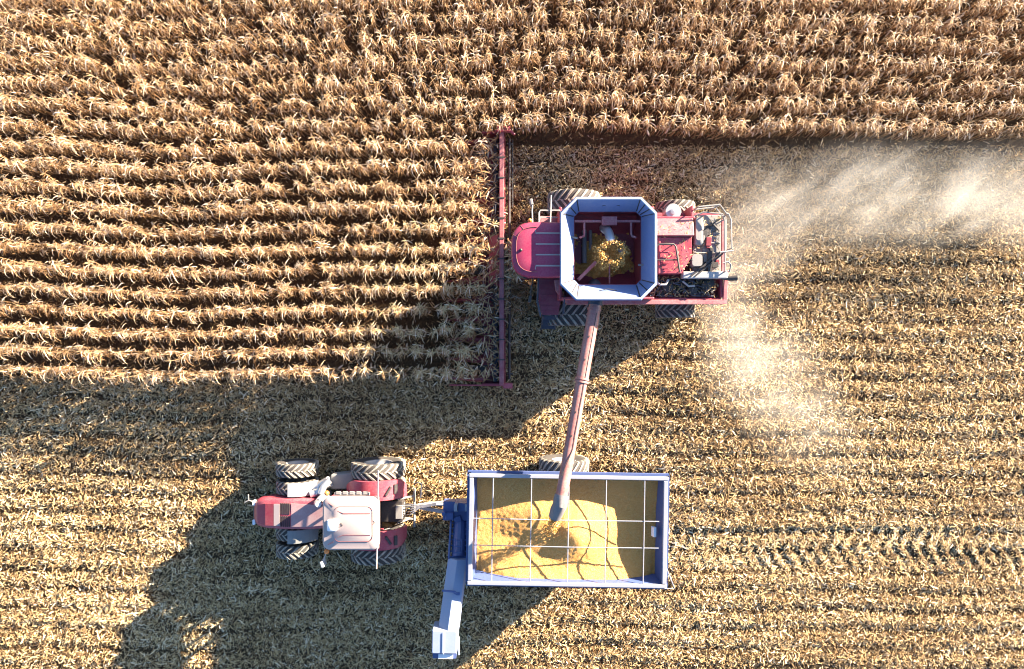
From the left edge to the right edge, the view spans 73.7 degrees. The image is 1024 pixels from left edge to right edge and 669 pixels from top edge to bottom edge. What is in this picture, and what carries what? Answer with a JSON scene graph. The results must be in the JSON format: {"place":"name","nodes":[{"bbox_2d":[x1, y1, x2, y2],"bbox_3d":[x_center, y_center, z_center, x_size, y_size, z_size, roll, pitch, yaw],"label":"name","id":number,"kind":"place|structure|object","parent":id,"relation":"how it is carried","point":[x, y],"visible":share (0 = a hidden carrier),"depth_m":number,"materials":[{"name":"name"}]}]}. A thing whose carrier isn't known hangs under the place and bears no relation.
{"place":"outdoors","nodes":[
{"label":"outdoors","id":0,"kind":"place"},
{"bbox_2d":[0,0,1023,668],"bbox_3d":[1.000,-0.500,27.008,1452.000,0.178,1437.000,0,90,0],"label":"ground","id":1,"kind":"structure","parent":0,"point":[550,138],"depth_m":27.00,"materials":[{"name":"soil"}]},
{"bbox_2d":[245,456,435,568],"bbox_3d":[-6.403,6.636,25.390,7.015,3.220,3.694,0,90,0],"label":"tractor","id":2,"kind":"object","parent":1,"relation":"on","point":[362,517],"visible":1,"depth_m":25.16,"materials":[{"name":"paint"}]},
{"bbox_2d":[353,344,366,354],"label":"corn plant","id":3,"kind":"object","parent":1,"relation":"on","point":[360,348],"visible":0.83,"depth_m":24.87,"materials":[{"name":"beige plant"}]},
{"bbox_2d":[356,303,372,315],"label":"corn plant","id":4,"kind":"object","parent":1,"relation":"on","point":[364,309],"visible":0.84,"depth_m":25.26,"materials":[{"name":"beige plant"}]},
{"bbox_2d":[362,363,373,379],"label":"corn plant","id":5,"kind":"object","parent":1,"relation":"on","point":[368,369],"visible":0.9,"depth_m":25.01,"materials":[{"name":"beige plant"}]},
{"bbox_2d":[362,264,377,279],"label":"corn plant","id":6,"kind":"object","parent":1,"relation":"on","point":[369,268],"visible":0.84,"depth_m":24.83,"materials":[{"name":"beige plant"}]},
{"bbox_2d":[356,365,384,376],"bbox_3d":[-5.344,1.387,25.930,0.575,2.181,0.525,0,90,11],"label":"corn plant","id":7,"kind":"object","parent":1,"relation":"on","point":[369,371],"visible":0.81,"depth_m":25.57,"materials":[{"name":"beige plant"}]},
{"bbox_2d":[365,285,378,298],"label":"corn plant","id":8,"kind":"object","parent":1,"relation":"on","point":[371,289],"visible":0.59,"depth_m":24.95,"materials":[{"name":"beige plant"}]},
{"bbox_2d":[362,262,382,276],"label":"corn plant","id":9,"kind":"object","parent":1,"relation":"on","point":[371,267],"visible":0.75,"depth_m":24.83,"materials":[{"name":"beige plant"}]},
{"bbox_2d":[365,343,379,356],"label":"corn plant","id":10,"kind":"object","parent":1,"relation":"on","point":[372,348],"visible":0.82,"depth_m":24.96,"materials":[{"name":"beige plant"}]},
{"bbox_2d":[362,260,384,275],"bbox_3d":[-5.142,-2.399,25.805,0.413,2.423,0.617,0,89,4],"label":"corn plant","id":11,"kind":"object","parent":1,"relation":"on","point":[373,268],"visible":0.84,"depth_m":25.15,"materials":[{"name":"beige plant"}]},
{"bbox_2d":[363,346,385,359],"bbox_3d":[-5.000,0.733,25.791,0.432,2.406,0.587,0,91,14],"label":"corn plant","id":12,"kind":"object","parent":1,"relation":"on","point":[373,352],"visible":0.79,"depth_m":25.09,"materials":[{"name":"beige plant"}]},
{"bbox_2d":[368,367,382,379],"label":"corn plant","id":13,"kind":"object","parent":1,"relation":"on","point":[373,374],"visible":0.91,"depth_m":25.30,"materials":[{"name":"beige plant"}]},
{"bbox_2d":[371,306,386,319],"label":"corn plant","id":14,"kind":"object","parent":1,"relation":"on","point":[376,310],"visible":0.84,"depth_m":25.22,"materials":[{"name":"beige plant"}]},
{"bbox_2d":[373,284,387,293],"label":"corn plant","id":15,"kind":"object","parent":1,"relation":"on","point":[377,286],"visible":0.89,"depth_m":24.92,"materials":[{"name":"beige plant"}]},
{"bbox_2d":[370,244,392,257],"bbox_3d":[-4.831,-3.111,25.760,0.592,2.456,0.534,-14,90,0],"label":"corn plant","id":16,"kind":"object","parent":1,"relation":"on","point":[379,245],"visible":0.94,"depth_m":25.06,"materials":[{"name":"beige plant"}]},
{"bbox_2d":[375,308,389,320],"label":"corn plant","id":17,"kind":"object","parent":1,"relation":"on","point":[385,313],"visible":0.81,"depth_m":25.01,"materials":[{"name":"beige plant"}]},
{"bbox_2d":[376,262,388,274],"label":"corn plant","id":18,"kind":"object","parent":1,"relation":"on","point":[383,268],"visible":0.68,"depth_m":25.02,"materials":[{"name":"beige plant"}]},
{"bbox_2d":[373,325,392,340],"bbox_3d":[-4.734,-0.039,25.718,0.453,2.526,0.617,0,90,3],"label":"corn plant","id":19,"kind":"object","parent":1,"relation":"on","point":[383,332],"visible":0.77,"depth_m":25.00,"materials":[{"name":"beige plant"}]},
{"bbox_2d":[376,367,389,378],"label":"corn plant","id":20,"kind":"object","parent":1,"relation":"on","point":[382,372],"visible":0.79,"depth_m":24.77,"materials":[{"name":"beige plant"}]},
{"bbox_2d":[375,325,390,338],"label":"corn plant","id":21,"kind":"object","parent":1,"relation":"on","point":[379,330],"visible":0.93,"depth_m":24.87,"materials":[{"name":"beige plant"}]},
{"bbox_2d":[376,365,399,378],"bbox_3d":[-4.628,1.426,25.865,0.579,2.292,0.551,0,92,3],"label":"corn plant","id":22,"kind":"object","parent":1,"relation":"on","point":[385,372],"visible":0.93,"depth_m":25.34,"materials":[{"name":"beige plant"}]},
{"bbox_2d":[385,263,395,276],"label":"corn plant","id":23,"kind":"object","parent":1,"relation":"on","point":[390,269],"visible":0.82,"depth_m":24.90,"materials":[{"name":"beige plant"}]},
{"bbox_2d":[383,278,398,294],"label":"corn plant","id":24,"kind":"object","parent":1,"relation":"on","point":[389,287],"visible":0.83,"depth_m":24.86,"materials":[{"name":"beige plant"}]},
{"bbox_2d":[385,369,400,380],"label":"corn plant","id":25,"kind":"object","parent":1,"relation":"on","point":[389,373],"visible":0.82,"depth_m":25.12,"materials":[{"name":"beige plant"}]},
{"bbox_2d":[386,349,401,362],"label":"corn plant","id":26,"kind":"object","parent":1,"relation":"on","point":[392,355],"visible":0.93,"depth_m":25.16,"materials":[{"name":"beige plant"}]},
{"bbox_2d":[386,239,404,252],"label":"corn plant","id":27,"kind":"object","parent":1,"relation":"on","point":[400,248],"visible":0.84,"depth_m":25.56,"materials":[{"name":"beige plant"}]},
{"bbox_2d":[390,225,404,237],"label":"corn plant","id":28,"kind":"object","parent":1,"relation":"on","point":[397,228],"visible":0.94,"depth_m":25.08,"materials":[{"name":"beige plant"}]},
{"bbox_2d":[391,263,405,276],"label":"corn plant","id":29,"kind":"object","parent":1,"relation":"on","point":[397,266],"visible":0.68,"depth_m":24.66,"materials":[{"name":"beige plant"}]},
{"bbox_2d":[392,325,405,339],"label":"corn plant","id":30,"kind":"object","parent":1,"relation":"on","point":[399,330],"visible":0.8,"depth_m":24.69,"materials":[{"name":"beige plant"}]},
{"bbox_2d":[390,242,408,254],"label":"corn plant","id":31,"kind":"object","parent":1,"relation":"on","point":[398,249],"visible":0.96,"depth_m":25.45,"materials":[{"name":"beige plant"}]},
{"bbox_2d":[394,368,408,382],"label":"corn plant","id":32,"kind":"object","parent":1,"relation":"on","point":[401,374],"visible":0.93,"depth_m":24.86,"materials":[{"name":"beige plant"}]},
{"bbox_2d":[394,343,408,352],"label":"corn plant","id":33,"kind":"object","parent":1,"relation":"on","point":[403,348],"visible":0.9,"depth_m":25.25,"materials":[{"name":"beige plant"}]},
{"bbox_2d":[396,326,412,338],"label":"corn plant","id":34,"kind":"object","parent":1,"relation":"on","point":[403,334],"visible":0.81,"depth_m":25.00,"materials":[{"name":"beige plant"}]},
{"bbox_2d":[408,218,420,234],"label":"corn plant","id":35,"kind":"object","parent":1,"relation":"on","point":[414,225],"visible":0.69,"depth_m":24.86,"materials":[{"name":"beige plant"}]},
{"bbox_2d":[409,225,421,239],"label":"corn plant","id":36,"kind":"object","parent":1,"relation":"on","point":[417,232],"visible":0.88,"depth_m":25.04,"materials":[{"name":"beige plant"}]},
{"bbox_2d":[408,265,422,277],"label":"corn plant","id":37,"kind":"object","parent":1,"relation":"on","point":[414,271],"visible":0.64,"depth_m":24.83,"materials":[{"name":"beige plant"}]},
{"bbox_2d":[409,243,422,256],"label":"corn plant","id":38,"kind":"object","parent":1,"relation":"on","point":[414,247],"visible":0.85,"depth_m":24.85,"materials":[{"name":"beige plant"}]},
{"bbox_2d":[405,345,431,358],"bbox_3d":[-3.527,0.636,25.900,0.600,2.275,0.547,0,90,14],"label":"corn plant","id":39,"kind":"object","parent":1,"relation":"on","point":[416,350],"visible":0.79,"depth_m":25.08,"materials":[{"name":"brown plant"}]},
{"bbox_2d":[411,279,426,296],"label":"corn plant","id":40,"kind":"object","parent":1,"relation":"on","point":[418,286],"visible":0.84,"depth_m":24.84,"materials":[{"name":"beige plant"}]},
{"bbox_2d":[412,328,426,340],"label":"corn plant","id":41,"kind":"object","parent":1,"relation":"on","point":[420,334],"visible":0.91,"depth_m":25.08,"materials":[{"name":"beige plant"}]},
{"bbox_2d":[414,222,425,235],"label":"corn plant","id":42,"kind":"object","parent":1,"relation":"on","point":[420,232],"visible":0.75,"depth_m":24.93,"materials":[{"name":"beige plant"}]},
{"bbox_2d":[420,285,430,299],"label":"corn plant","id":43,"kind":"object","parent":1,"relation":"on","point":[425,294],"visible":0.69,"depth_m":25.11,"materials":[{"name":"beige plant"}]},
{"bbox_2d":[419,304,431,314],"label":"corn plant","id":44,"kind":"object","parent":1,"relation":"on","point":[425,310],"visible":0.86,"depth_m":25.38,"materials":[{"name":"beige plant"}]},
{"bbox_2d":[418,223,435,235],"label":"corn plant","id":45,"kind":"object","parent":1,"relation":"on","point":[427,229],"visible":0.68,"depth_m":25.00,"materials":[{"name":"beige plant"}]},
{"bbox_2d":[420,239,433,252],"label":"corn plant","id":46,"kind":"object","parent":1,"relation":"on","point":[424,246],"visible":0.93,"depth_m":25.22,"materials":[{"name":"beige plant"}]},
{"bbox_2d":[416,302,438,316],"bbox_3d":[-3.142,-0.893,25.797,0.626,2.478,0.596,0,88,13],"label":"corn plant","id":47,"kind":"object","parent":1,"relation":"on","point":[419,306],"visible":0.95,"depth_m":25.16,"materials":[{"name":"brown plant"}]},
{"bbox_2d":[421,267,434,278],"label":"corn plant","id":48,"kind":"object","parent":1,"relation":"on","point":[427,271],"visible":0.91,"depth_m":25.12,"materials":[{"name":"beige plant"}]},
{"bbox_2d":[423,202,434,217],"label":"corn plant","id":49,"kind":"object","parent":1,"relation":"on","point":[427,206],"visible":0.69,"depth_m":24.84,"materials":[{"name":"beige plant"}]},
{"bbox_2d":[423,246,435,255],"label":"corn plant","id":50,"kind":"object","parent":1,"relation":"on","point":[431,251],"visible":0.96,"depth_m":25.41,"materials":[{"name":"beige plant"}]},
{"bbox_2d":[424,281,437,292],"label":"corn plant","id":51,"kind":"object","parent":1,"relation":"on","point":[430,287],"visible":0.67,"depth_m":24.80,"materials":[{"name":"beige plant"}]},
{"bbox_2d":[426,205,437,217],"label":"corn plant","id":52,"kind":"object","parent":1,"relation":"on","point":[431,209],"visible":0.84,"depth_m":25.13,"materials":[{"name":"beige plant"}]},
{"bbox_2d":[425,347,440,361],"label":"corn plant","id":53,"kind":"object","parent":1,"relation":"on","point":[428,352],"visible":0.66,"depth_m":24.70,"materials":[{"name":"brown plant"}]},
{"bbox_2d":[429,194,439,211],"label":"corn plant","id":54,"kind":"object","parent":1,"relation":"on","point":[433,202],"visible":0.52,"depth_m":24.84,"materials":[{"name":"beige plant"}]},
{"bbox_2d":[431,217,443,233],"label":"corn plant","id":55,"kind":"object","parent":1,"relation":"on","point":[438,226],"visible":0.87,"depth_m":24.91,"materials":[{"name":"beige plant"}]},
{"bbox_2d":[431,327,443,341],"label":"corn plant","id":56,"kind":"object","parent":1,"relation":"on","point":[437,331],"visible":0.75,"depth_m":24.77,"materials":[{"name":"brown plant"}]},
{"bbox_2d":[433,264,442,276],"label":"corn plant","id":57,"kind":"object","parent":1,"relation":"on","point":[437,269],"visible":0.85,"depth_m":24.75,"materials":[{"name":"beige plant"}]},
{"bbox_2d":[431,283,446,297],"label":"corn plant","id":58,"kind":"object","parent":1,"relation":"on","point":[435,289],"visible":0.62,"depth_m":25.01,"materials":[{"name":"brown plant"}]},
{"bbox_2d":[432,201,445,216],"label":"corn plant","id":59,"kind":"object","parent":1,"relation":"on","point":[438,210],"visible":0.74,"depth_m":24.84,"materials":[{"name":"beige plant"}]},
{"bbox_2d":[434,367,443,380],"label":"corn plant","id":60,"kind":"object","parent":1,"relation":"on","point":[438,370],"visible":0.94,"depth_m":25.32,"materials":[{"name":"brown plant"}]},
{"bbox_2d":[435,204,448,217],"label":"corn plant","id":61,"kind":"object","parent":1,"relation":"on","point":[442,213],"visible":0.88,"depth_m":25.03,"materials":[{"name":"beige plant"}]},
{"bbox_2d":[435,305,453,318],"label":"corn plant","id":62,"kind":"object","parent":1,"relation":"on","point":[443,311],"visible":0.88,"depth_m":24.90,"materials":[{"name":"brown plant"}]},
{"bbox_2d":[437,259,451,272],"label":"corn plant","id":63,"kind":"object","parent":1,"relation":"on","point":[440,265],"visible":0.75,"depth_m":24.76,"materials":[{"name":"beige plant"}]},
{"bbox_2d":[442,368,454,380],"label":"corn plant","id":64,"kind":"object","parent":1,"relation":"on","point":[447,372],"visible":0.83,"depth_m":24.67,"materials":[{"name":"brown plant"}]},
{"bbox_2d":[442,216,454,228],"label":"corn plant","id":65,"kind":"object","parent":1,"relation":"on","point":[447,222],"visible":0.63,"depth_m":24.91,"materials":[{"name":"beige plant"}]},
{"bbox_2d":[443,199,454,215],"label":"corn plant","id":66,"kind":"object","parent":1,"relation":"on","point":[450,209],"visible":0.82,"depth_m":24.77,"materials":[{"name":"beige plant"}]},
{"bbox_2d":[445,221,456,235],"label":"corn plant","id":67,"kind":"object","parent":1,"relation":"on","point":[451,227],"visible":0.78,"depth_m":24.85,"materials":[{"name":"beige plant"}]},
{"bbox_2d":[445,282,458,296],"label":"corn plant","id":68,"kind":"object","parent":1,"relation":"on","point":[448,288],"visible":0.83,"depth_m":25.02,"materials":[{"name":"brown plant"}]},
{"bbox_2d":[447,264,459,275],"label":"corn plant","id":69,"kind":"object","parent":1,"relation":"on","point":[449,267],"visible":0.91,"depth_m":25.00,"materials":[{"name":"beige plant"}]},
{"bbox_2d":[449,322,457,335],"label":"corn plant","id":70,"kind":"object","parent":1,"relation":"on","point":[452,328],"visible":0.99,"depth_m":25.13,"materials":[{"name":"brown plant"}]},
{"bbox_2d":[445,201,464,213],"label":"corn plant","id":71,"kind":"object","parent":1,"relation":"on","point":[454,204],"visible":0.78,"depth_m":25.20,"materials":[{"name":"beige plant"}]},
{"bbox_2d":[453,346,462,360],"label":"corn plant","id":72,"kind":"object","parent":1,"relation":"on","point":[459,353],"visible":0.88,"depth_m":24.72,"materials":[{"name":"brown plant"}]},
{"bbox_2d":[453,359,462,374],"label":"corn plant","id":73,"kind":"object","parent":1,"relation":"on","point":[458,364],"visible":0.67,"depth_m":24.61,"materials":[{"name":"brown plant"}]},
{"bbox_2d":[452,259,465,274],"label":"corn plant","id":74,"kind":"object","parent":1,"relation":"on","point":[457,266],"visible":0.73,"depth_m":25.04,"materials":[{"name":"beige plant"}]},
{"bbox_2d":[452,242,465,257],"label":"corn plant","id":75,"kind":"object","parent":1,"relation":"on","point":[459,248],"visible":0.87,"depth_m":25.09,"materials":[{"name":"beige plant"}]},
{"bbox_2d":[452,225,466,240],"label":"corn plant","id":76,"kind":"object","parent":1,"relation":"on","point":[458,229],"visible":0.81,"depth_m":25.06,"materials":[{"name":"beige plant"}]},
{"bbox_2d":[453,217,467,231],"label":"corn plant","id":77,"kind":"object","parent":1,"relation":"on","point":[462,224],"visible":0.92,"depth_m":25.10,"materials":[{"name":"beige plant"}]},
{"bbox_2d":[457,199,467,211],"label":"corn plant","id":78,"kind":"object","parent":1,"relation":"on","point":[465,205],"visible":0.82,"depth_m":25.41,"materials":[{"name":"beige plant"}]},
{"bbox_2d":[460,177,472,193],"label":"corn plant","id":79,"kind":"object","parent":1,"relation":"on","point":[464,184],"visible":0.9,"depth_m":24.82,"materials":[{"name":"beige plant"}]},
{"bbox_2d":[461,224,478,235],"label":"corn plant","id":80,"kind":"object","parent":1,"relation":"on","point":[469,227],"visible":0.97,"depth_m":25.23,"materials":[{"name":"beige plant"}]},
{"bbox_2d":[462,366,478,381],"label":"corn plant","id":81,"kind":"object","parent":1,"relation":"on","point":[472,373],"visible":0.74,"depth_m":25.16,"materials":[{"name":"brown plant"}]},
{"bbox_2d":[465,282,476,296],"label":"corn plant","id":82,"kind":"object","parent":1,"relation":"on","point":[468,288],"visible":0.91,"depth_m":24.97,"materials":[{"name":"brown plant"}]},
{"bbox_2d":[464,182,477,194],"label":"corn plant","id":83,"kind":"object","parent":1,"relation":"on","point":[471,188],"visible":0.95,"depth_m":25.25,"materials":[{"name":"beige plant"}]},
{"bbox_2d":[464,199,477,215],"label":"corn plant","id":84,"kind":"object","parent":1,"relation":"on","point":[469,206],"visible":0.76,"depth_m":24.90,"materials":[{"name":"beige plant"}]},
{"bbox_2d":[466,217,476,233],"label":"corn plant","id":85,"kind":"object","parent":1,"relation":"on","point":[470,224],"visible":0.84,"depth_m":24.94,"materials":[{"name":"beige plant"}]},
{"bbox_2d":[467,351,476,364],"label":"corn plant","id":86,"kind":"object","parent":1,"relation":"on","point":[470,356],"visible":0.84,"depth_m":25.20,"materials":[{"name":"brown plant"}]},
{"bbox_2d":[468,257,478,271],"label":"corn plant","id":87,"kind":"object","parent":1,"relation":"on","point":[473,265],"visible":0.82,"depth_m":25.00,"materials":[{"name":"beige plant"}]},
{"bbox_2d":[468,243,483,255],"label":"corn plant","id":88,"kind":"object","parent":1,"relation":"on","point":[472,247],"visible":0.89,"depth_m":24.69,"materials":[{"name":"beige plant"}]},
{"bbox_2d":[470,175,481,188],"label":"corn plant","id":89,"kind":"object","parent":1,"relation":"on","point":[475,182],"visible":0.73,"depth_m":24.87,"materials":[{"name":"beige plant"}]},
{"bbox_2d":[470,282,484,295],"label":"corn plant","id":90,"kind":"object","parent":1,"relation":"on","point":[476,287],"visible":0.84,"depth_m":25.24,"materials":[{"name":"brown plant"}]},
{"bbox_2d":[474,177,484,191],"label":"corn plant","id":91,"kind":"object","parent":1,"relation":"on","point":[477,183],"visible":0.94,"depth_m":25.15,"materials":[{"name":"beige plant"}]},
{"bbox_2d":[474,204,485,215],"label":"corn plant","id":92,"kind":"object","parent":1,"relation":"on","point":[478,207],"visible":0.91,"depth_m":25.31,"materials":[{"name":"beige plant"}]},
{"bbox_2d":[479,237,486,251],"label":"corn plant","id":93,"kind":"object","parent":1,"relation":"on","point":[483,242],"visible":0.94,"depth_m":24.95,"materials":[{"name":"beige plant"}]},
{"bbox_2d":[438,133,530,381],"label":"loose leaves","id":94,"kind":"object","parent":1,"relation":"on","point":[515,285],"visible":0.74,"depth_m":25.96,"materials":[{"name":"beige plant"}]},
{"bbox_2d":[479,216,490,234],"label":"corn plant","id":95,"kind":"object","parent":1,"relation":"on","point":[484,226],"visible":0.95,"depth_m":24.87,"materials":[{"name":"beige plant"}]},
{"bbox_2d":[0,0,1023,390],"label":"standing corn","id":96,"kind":"object","parent":1,"relation":"on","point":[286,148],"visible":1,"depth_m":25.28,"materials":[{"name":"beige plant"}]},
{"bbox_2d":[0,149,1023,668],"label":"corn stubble","id":97,"kind":"object","parent":1,"relation":"on","point":[564,439],"visible":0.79,"depth_m":26.86,"materials":[{"name":"beige plant"}]},
{"bbox_2d":[412,454,674,658],"bbox_3d":[0.885,8.035,25.206,9.520,3.588,6.714,1,90,0],"label":"grain cart","id":98,"kind":"object","parent":1,"relation":"on","point":[461,514],"visible":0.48,"depth_m":23.60,"materials":[{"name":"blue paint"}]},
{"bbox_2d":[477,477,657,579],"bbox_3d":[1.919,6.780,23.819,6.363,0.677,3.438,1,90,0],"label":"cart grain","id":99,"kind":"object","parent":98,"relation":"in","point":[587,499],"visible":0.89,"depth_m":23.94},
{"bbox_2d":[542,517,563,539],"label":"grain stream","id":100,"kind":"structure","parent":99,"relation":"on","point":[552,527],"depth_m":23.28,"materials":[{"name":"yellow food"}]},
{"bbox_2d":[446,126,737,520],"bbox_3d":[2.684,-0.826,24.660,10.569,4.680,14.040,0,90,0],"label":"combine harvester","id":101,"kind":"object","parent":1,"relation":"on","point":[546,254],"visible":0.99,"depth_m":24.17,"materials":[{"name":"paint"}]},
{"bbox_2d":[575,233,633,278],"bbox_3d":[3.300,-2.980,24.695,2.272,0.572,2.472,0,90,0],"label":"corn grain","id":102,"kind":"object","parent":101,"relation":"in","point":[593,272],"visible":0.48,"depth_m":24.70},
{"bbox_2d":[588,236,630,272],"bbox_3d":[3.406,-2.828,23.429,1.485,1.011,1.366,0,90,0],"label":"grain fountain","id":103,"kind":"object","parent":101,"relation":"attached to","point":[621,255],"visible":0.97,"depth_m":23.35,"materials":[{"name":"yellow food"}]},
{"bbox_2d":[652,215,720,297],"bbox_3d":[6.155,-2.782,24.226,2.602,0.982,2.942,0,90,0],"label":"chaff","id":104,"kind":"object","parent":101,"relation":"on","point":[696,283],"visible":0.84,"depth_m":24.44,"materials":[{"name":"beige plant"}]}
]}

